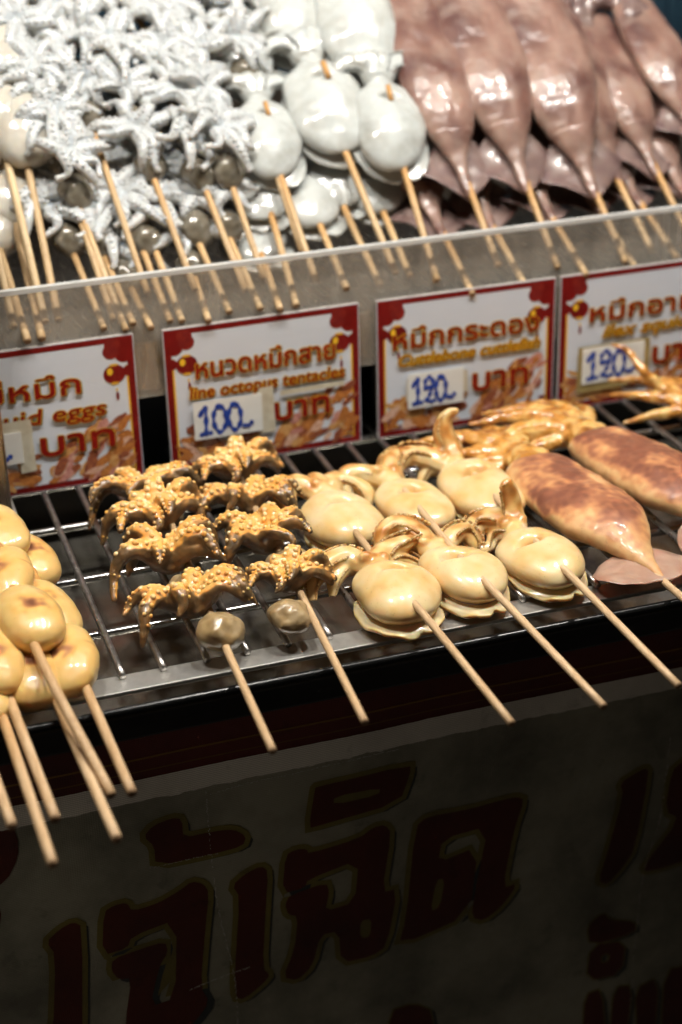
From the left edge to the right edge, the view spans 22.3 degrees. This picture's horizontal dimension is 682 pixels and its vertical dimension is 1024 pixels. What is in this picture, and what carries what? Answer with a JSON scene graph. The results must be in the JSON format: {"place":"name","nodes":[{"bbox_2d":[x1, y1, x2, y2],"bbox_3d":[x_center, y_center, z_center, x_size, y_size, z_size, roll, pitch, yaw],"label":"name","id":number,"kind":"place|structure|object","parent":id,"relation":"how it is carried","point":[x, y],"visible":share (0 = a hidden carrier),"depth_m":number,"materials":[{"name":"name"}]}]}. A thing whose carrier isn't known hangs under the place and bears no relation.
{"place":"outdoors","nodes":[
{"label":"outdoors","id":0,"kind":"place"},
{"bbox_2d":[66,0,681,99],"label":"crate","id":1,"kind":"object","parent":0,"point":[670,11],"visible":0.04,"depth_m":1.24,"materials":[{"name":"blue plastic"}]},
{"label":"ground","id":2,"kind":"structure","parent":0,"visible":0},
{"bbox_2d":[137,331,556,465],"bbox_3d":[0.011,0.305,1.255,1.060,0.804,0.590,-10,27,-16],"label":"stall counter","id":3,"kind":"object","parent":2,"relation":"on","point":[153,422],"depth_m":1.08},
{"bbox_2d":[0,396,681,765],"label":"grill","id":4,"kind":"object","parent":3,"relation":"on","point":[172,674],"visible":0.28,"depth_m":0.78,"materials":[{"name":"metal"}]},
{"bbox_2d":[0,410,16,512],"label":"post","id":5,"kind":"object","parent":4,"relation":"on","point":[5,498],"visible":0.22,"depth_m":0.83,"materials":[{"name":"metal"}]},
{"bbox_2d":[0,777,16,829],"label":"squid egg skewer","id":6,"kind":"object","parent":4,"relation":"on","point":[8,815],"visible":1,"depth_m":0.64,"materials":[{"name":"brown wood"}]},
{"bbox_2d":[0,694,57,868],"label":"squid egg skewer","id":7,"kind":"object","parent":4,"relation":"on","point":[48,851],"visible":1,"depth_m":0.65,"materials":[{"name":"brown wood"}]},
{"bbox_2d":[0,629,60,822],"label":"squid egg skewer","id":8,"kind":"object","parent":4,"relation":"on","point":[12,662],"visible":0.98,"depth_m":0.69,"materials":[{"name":"yellow food"}]},
{"bbox_2d":[12,651,122,842],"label":"squid egg skewer","id":9,"kind":"object","parent":4,"relation":"on","point":[32,693],"visible":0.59,"depth_m":0.69,"materials":[{"name":"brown wood"}]},
{"bbox_2d":[0,504,116,798],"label":"squid egg skewer","id":10,"kind":"object","parent":9,"relation":"on","point":[32,620],"visible":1,"depth_m":0.71,"materials":[{"name":"yellow food"}]},
{"bbox_2d":[0,332,143,495],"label":"price sign","id":11,"kind":"object","parent":4,"relation":"on","point":[70,413],"visible":0.99,"depth_m":0.88,"materials":[{"name":"white paper"}]},
{"bbox_2d":[27,534,136,796],"bbox_3d":[-0.119,0.056,0.728,0.030,0.024,0.204,-10,27,-16],"label":"squid egg skewer","id":12,"kind":"object","parent":4,"relation":"on","point":[74,653],"visible":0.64,"depth_m":0.71,"materials":[{"name":"yellow food"}]},
{"bbox_2d":[88,460,276,754],"bbox_3d":[-0.071,0.032,0.764,0.064,0.034,0.248,-7,27,-11],"label":"octopus skewer","id":13,"kind":"object","parent":4,"relation":"on","point":[152,509],"visible":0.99,"depth_m":0.78,"materials":[{"name":"brown food"}]},
{"bbox_2d":[161,302,360,465],"bbox_3d":[-0.040,-0.065,0.904,0.105,0.078,0.005,-10,27,-16],"label":"price sign","id":14,"kind":"object","parent":4,"relation":"on","point":[286,382],"visible":0.99,"depth_m":0.90,"materials":[{"name":"white paper"}]},
{"bbox_2d":[191,435,368,725],"bbox_3d":[-0.024,0.022,0.781,0.060,0.030,0.242,-10,27,-16],"label":"octopus skewer","id":15,"kind":"object","parent":4,"relation":"on","point":[257,520],"visible":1,"depth_m":0.80,"materials":[{"name":"brown food"}]},
{"bbox_2d":[0,629,681,1023],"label":"banner","id":16,"kind":"object","parent":4,"relation":"hanging from","point":[452,849],"visible":0.98,"depth_m":0.82,"materials":[{"name":"grey plastic"}]},
{"bbox_2d":[272,470,515,726],"bbox_3d":[0.018,0.033,0.765,0.062,0.022,0.222,-10,27,-16],"label":"cuttlefish skewer","id":17,"kind":"object","parent":4,"relation":"on","point":[397,590],"visible":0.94,"depth_m":0.77,"materials":[{"name":"beige food"}]},
{"bbox_2d":[375,276,555,437],"bbox_3d":[0.068,-0.083,0.935,0.102,0.078,0.005,-10,27,-16],"label":"price sign","id":18,"kind":"object","parent":4,"relation":"on","point":[485,348],"visible":1,"depth_m":0.93,"materials":[{"name":"white paper"}]},
{"bbox_2d":[339,445,606,709],"bbox_3d":[0.051,0.025,0.778,0.053,0.023,0.234,-10,27,-16],"label":"cuttlefish skewer","id":19,"kind":"object","parent":4,"relation":"on","point":[472,573],"visible":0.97,"depth_m":0.79,"materials":[{"name":"beige food"}]},
{"bbox_2d":[394,408,681,688],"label":"cuttlefish skewer","id":20,"kind":"object","parent":4,"relation":"on","point":[486,497],"visible":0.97,"depth_m":0.81,"materials":[{"name":"beige food"}]},
{"bbox_2d":[419,425,681,601],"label":"squid skewer","id":21,"kind":"object","parent":4,"relation":"on","point":[569,498],"visible":0.86,"depth_m":0.81,"materials":[{"name":"brown food"}]},
{"bbox_2d":[468,399,681,550],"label":"squid skewer","id":22,"kind":"object","parent":4,"relation":"on","point":[644,471],"visible":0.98,"depth_m":0.88,"materials":[{"name":"brown food"}]},
{"bbox_2d":[555,259,681,405],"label":"price sign","id":23,"kind":"object","parent":4,"relation":"on","point":[637,309],"visible":1,"depth_m":0.96,"materials":[{"name":"white paper"}]},
{"bbox_2d":[608,343,681,423],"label":"squid skewer","id":24,"kind":"object","parent":4,"relation":"on","point":[667,390],"visible":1,"depth_m":0.94,"materials":[{"name":"orange food"}]},
{"bbox_2d":[0,90,681,431],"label":"display tray","id":25,"kind":"object","parent":3,"relation":"on","point":[592,243],"visible":0.3,"depth_m":0.98,"materials":[{"name":"metal"}]},
{"bbox_2d":[0,215,31,343],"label":"raw egg skewer","id":26,"kind":"object","parent":25,"relation":"on","point":[8,247],"visible":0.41,"depth_m":0.88,"materials":[{"name":"beige food"}]},
{"bbox_2d":[0,155,17,329],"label":"raw egg skewer","id":27,"kind":"object","parent":26,"relation":"on","point":[10,312],"visible":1,"depth_m":0.86,"materials":[{"name":"brown wood"}]},
{"bbox_2d":[0,162,45,341],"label":"raw egg skewer","id":28,"kind":"object","parent":25,"relation":"on","point":[6,201],"visible":0.36,"depth_m":0.89,"materials":[{"name":"white wood"}]},
{"bbox_2d":[0,72,48,324],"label":"raw egg skewer","id":29,"kind":"object","parent":25,"relation":"on","point":[5,100],"visible":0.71,"depth_m":0.88,"materials":[{"name":"brown wood"}]},
{"bbox_2d":[0,0,62,322],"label":"raw egg skewer","id":30,"kind":"object","parent":25,"relation":"on","point":[13,134],"visible":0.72,"depth_m":0.89,"materials":[{"name":"white wood"}]},
{"bbox_2d":[9,164,106,330],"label":"raw octopus skewer","id":31,"kind":"object","parent":25,"relation":"on","point":[61,233],"visible":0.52,"depth_m":0.89,"materials":[{"name":"white food"}]},
{"bbox_2d":[0,0,128,331],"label":"raw octopus skewer","id":32,"kind":"object","parent":31,"relation":"on","point":[67,144],"visible":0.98,"depth_m":0.90,"materials":[{"name":"white food"}]},
{"bbox_2d":[8,0,116,321],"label":"raw octopus skewer","id":33,"kind":"object","parent":25,"relation":"on","point":[36,127],"visible":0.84,"depth_m":0.90,"materials":[{"name":"white wood"}]},
{"bbox_2d":[40,154,136,326],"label":"raw octopus skewer","id":34,"kind":"object","parent":25,"relation":"on","point":[99,225],"visible":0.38,"depth_m":0.89,"materials":[{"name":"white food"}]},
{"bbox_2d":[31,0,150,294],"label":"raw octopus skewer","id":35,"kind":"object","parent":25,"relation":"on","point":[60,11],"visible":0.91,"depth_m":0.92,"materials":[{"name":"white food"}]},
{"bbox_2d":[63,219,170,330],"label":"raw octopus skewer","id":36,"kind":"object","parent":25,"relation":"on","point":[120,257],"visible":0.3,"depth_m":0.89,"materials":[{"name":"white food"}]},
{"bbox_2d":[65,0,197,291],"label":"raw octopus skewer","id":37,"kind":"object","parent":25,"relation":"on","point":[137,123],"visible":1,"depth_m":0.91,"materials":[{"name":"white food"}]},
{"bbox_2d":[90,92,172,323],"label":"raw octopus skewer","id":38,"kind":"object","parent":25,"relation":"on","point":[135,192],"visible":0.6,"depth_m":0.90,"materials":[{"name":"white food"}]},
{"bbox_2d":[88,100,184,323],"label":"raw octopus skewer","id":39,"kind":"object","parent":25,"relation":"on","point":[148,238],"visible":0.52,"depth_m":0.90,"materials":[{"name":"white food"}]},
{"bbox_2d":[114,104,232,314],"bbox_3d":[-0.084,-0.169,0.922,0.058,0.032,0.164,-12,55,-20],"label":"raw octopus skewer","id":40,"kind":"object","parent":25,"relation":"on","point":[195,228],"visible":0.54,"depth_m":0.91,"materials":[{"name":"white food"}]},
{"bbox_2d":[111,0,248,292],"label":"raw octopus skewer","id":41,"kind":"object","parent":25,"relation":"on","point":[195,171],"visible":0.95,"depth_m":0.92,"materials":[{"name":"white food"}]},
{"bbox_2d":[149,202,227,323],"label":"raw octopus skewer","id":42,"kind":"object","parent":25,"relation":"on","point":[193,256],"visible":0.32,"depth_m":0.91,"materials":[{"name":"white wood"}]},
{"bbox_2d":[141,0,266,279],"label":"raw octopus skewer","id":43,"kind":"object","parent":25,"relation":"on","point":[222,120],"visible":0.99,"depth_m":0.92,"materials":[{"name":"white food"}]},
{"bbox_2d":[155,102,263,311],"bbox_3d":[-0.070,-0.171,0.926,0.059,0.033,0.167,-11,54,-18],"label":"raw octopus skewer","id":44,"kind":"object","parent":25,"relation":"on","point":[231,223],"visible":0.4,"depth_m":0.92,"materials":[{"name":"white food"}]},
{"bbox_2d":[210,208,293,312],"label":"raw cuttlefish skewer","id":45,"kind":"object","parent":25,"relation":"on","point":[265,243],"visible":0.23,"depth_m":0.93,"materials":[{"name":"white food"}]},
{"bbox_2d":[191,1,319,283],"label":"raw cuttlefish skewer","id":46,"kind":"object","parent":25,"relation":"on","point":[276,140],"visible":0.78,"depth_m":0.93,"materials":[{"name":"white food"}]},
{"bbox_2d":[196,0,301,251],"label":"raw octopus skewer","id":47,"kind":"object","parent":46,"relation":"on","point":[242,26],"visible":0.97,"depth_m":0.95,"materials":[{"name":"white food"}]},
{"bbox_2d":[227,183,299,307],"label":"raw cuttlefish skewer","id":48,"kind":"object","parent":25,"relation":"on","point":[265,215],"visible":0.28,"depth_m":0.93,"materials":[{"name":"white food"}]},
{"bbox_2d":[284,171,349,290],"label":"raw cuttlefish skewer","id":49,"kind":"object","parent":25,"relation":"on","point":[317,207],"visible":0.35,"depth_m":0.94,"materials":[{"name":"white food"}]},
{"bbox_2d":[0,204,681,296],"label":"tray rim","id":50,"kind":"object","parent":25,"relation":"attached to","point":[280,258],"visible":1,"depth_m":0.89,"materials":[{"name":"clear plastic"}]},
{"bbox_2d":[305,154,382,287],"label":"raw cuttlefish skewer","id":51,"kind":"object","parent":25,"relation":"on","point":[340,185],"visible":0.34,"depth_m":0.95,"materials":[{"name":"white food"}]},
{"bbox_2d":[243,0,398,275],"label":"raw cuttlefish skewer","id":52,"kind":"object","parent":51,"relation":"on","point":[318,98],"visible":0.88,"depth_m":0.94,"materials":[{"name":"white food"}]},
{"bbox_2d":[354,168,412,278],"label":"raw cuttlefish skewer","id":53,"kind":"object","parent":25,"relation":"on","point":[384,198],"visible":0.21,"depth_m":0.95,"materials":[{"name":"white food"}]},
{"bbox_2d":[361,78,475,296],"bbox_3d":[0.045,-0.182,0.964,0.048,0.024,0.169,-10,54,-16],"label":"raw squid skewer","id":54,"kind":"object","parent":25,"relation":"on","point":[439,215],"visible":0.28,"depth_m":0.95,"materials":[{"name":"food"}]},
{"bbox_2d":[314,0,439,281],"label":"raw cuttlefish skewer","id":55,"kind":"object","parent":54,"relation":"on","point":[357,37],"visible":1,"depth_m":0.95,"materials":[{"name":"white food"}]},
{"bbox_2d":[390,0,501,267],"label":"raw squid skewer","id":56,"kind":"object","parent":54,"relation":"on","point":[431,77],"visible":0.94,"depth_m":0.95,"materials":[{"name":"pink food"}]},
{"bbox_2d":[447,119,525,280],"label":"raw squid skewer","id":57,"kind":"object","parent":25,"relation":"on","point":[497,211],"visible":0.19,"depth_m":0.96,"materials":[{"name":"brown food"}]},
{"bbox_2d":[433,0,560,269],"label":"raw squid skewer","id":58,"kind":"object","parent":57,"relation":"on","point":[482,37],"visible":0.99,"depth_m":0.96,"materials":[{"name":"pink food"}]},
{"bbox_2d":[500,116,589,277],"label":"raw squid skewer","id":59,"kind":"object","parent":25,"relation":"on","point":[551,208],"visible":0.21,"depth_m":0.97,"materials":[{"name":"brown food"}]},
{"bbox_2d":[532,117,636,265],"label":"raw squid skewer","id":60,"kind":"object","parent":25,"relation":"on","point":[565,196],"visible":0.18,"depth_m":0.98,"materials":[{"name":"brown food"}]},
{"bbox_2d":[499,0,628,263],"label":"raw squid skewer","id":61,"kind":"object","parent":60,"relation":"on","point":[582,159],"visible":0.87,"depth_m":0.97,"materials":[{"name":"pink food"}]},
{"bbox_2d":[559,0,655,254],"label":"raw squid skewer","id":62,"kind":"object","parent":25,"relation":"on","point":[606,130],"visible":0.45,"depth_m":0.98,"materials":[{"name":"food"}]},
{"bbox_2d":[605,128,679,259],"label":"raw squid skewer","id":63,"kind":"object","parent":25,"relation":"on","point":[641,198],"visible":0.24,"depth_m":0.99,"materials":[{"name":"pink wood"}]},
{"bbox_2d":[562,0,681,227],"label":"raw squid skewer","id":64,"kind":"object","parent":63,"relation":"on","point":[630,91],"visible":0.65,"depth_m":1.00,"materials":[{"name":"pink food"}]},
{"bbox_2d":[633,89,681,199],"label":"raw squid skewer","id":65,"kind":"object","parent":25,"relation":"on","point":[666,145],"visible":0.29,"depth_m":1.00,"materials":[{"name":"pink food"}]},
{"bbox_2d":[569,0,681,134],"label":"raw squid skewer","id":66,"kind":"object","parent":65,"relation":"on","point":[652,41],"visible":1,"depth_m":1.01,"materials":[{"name":"pink food"}]}
]}

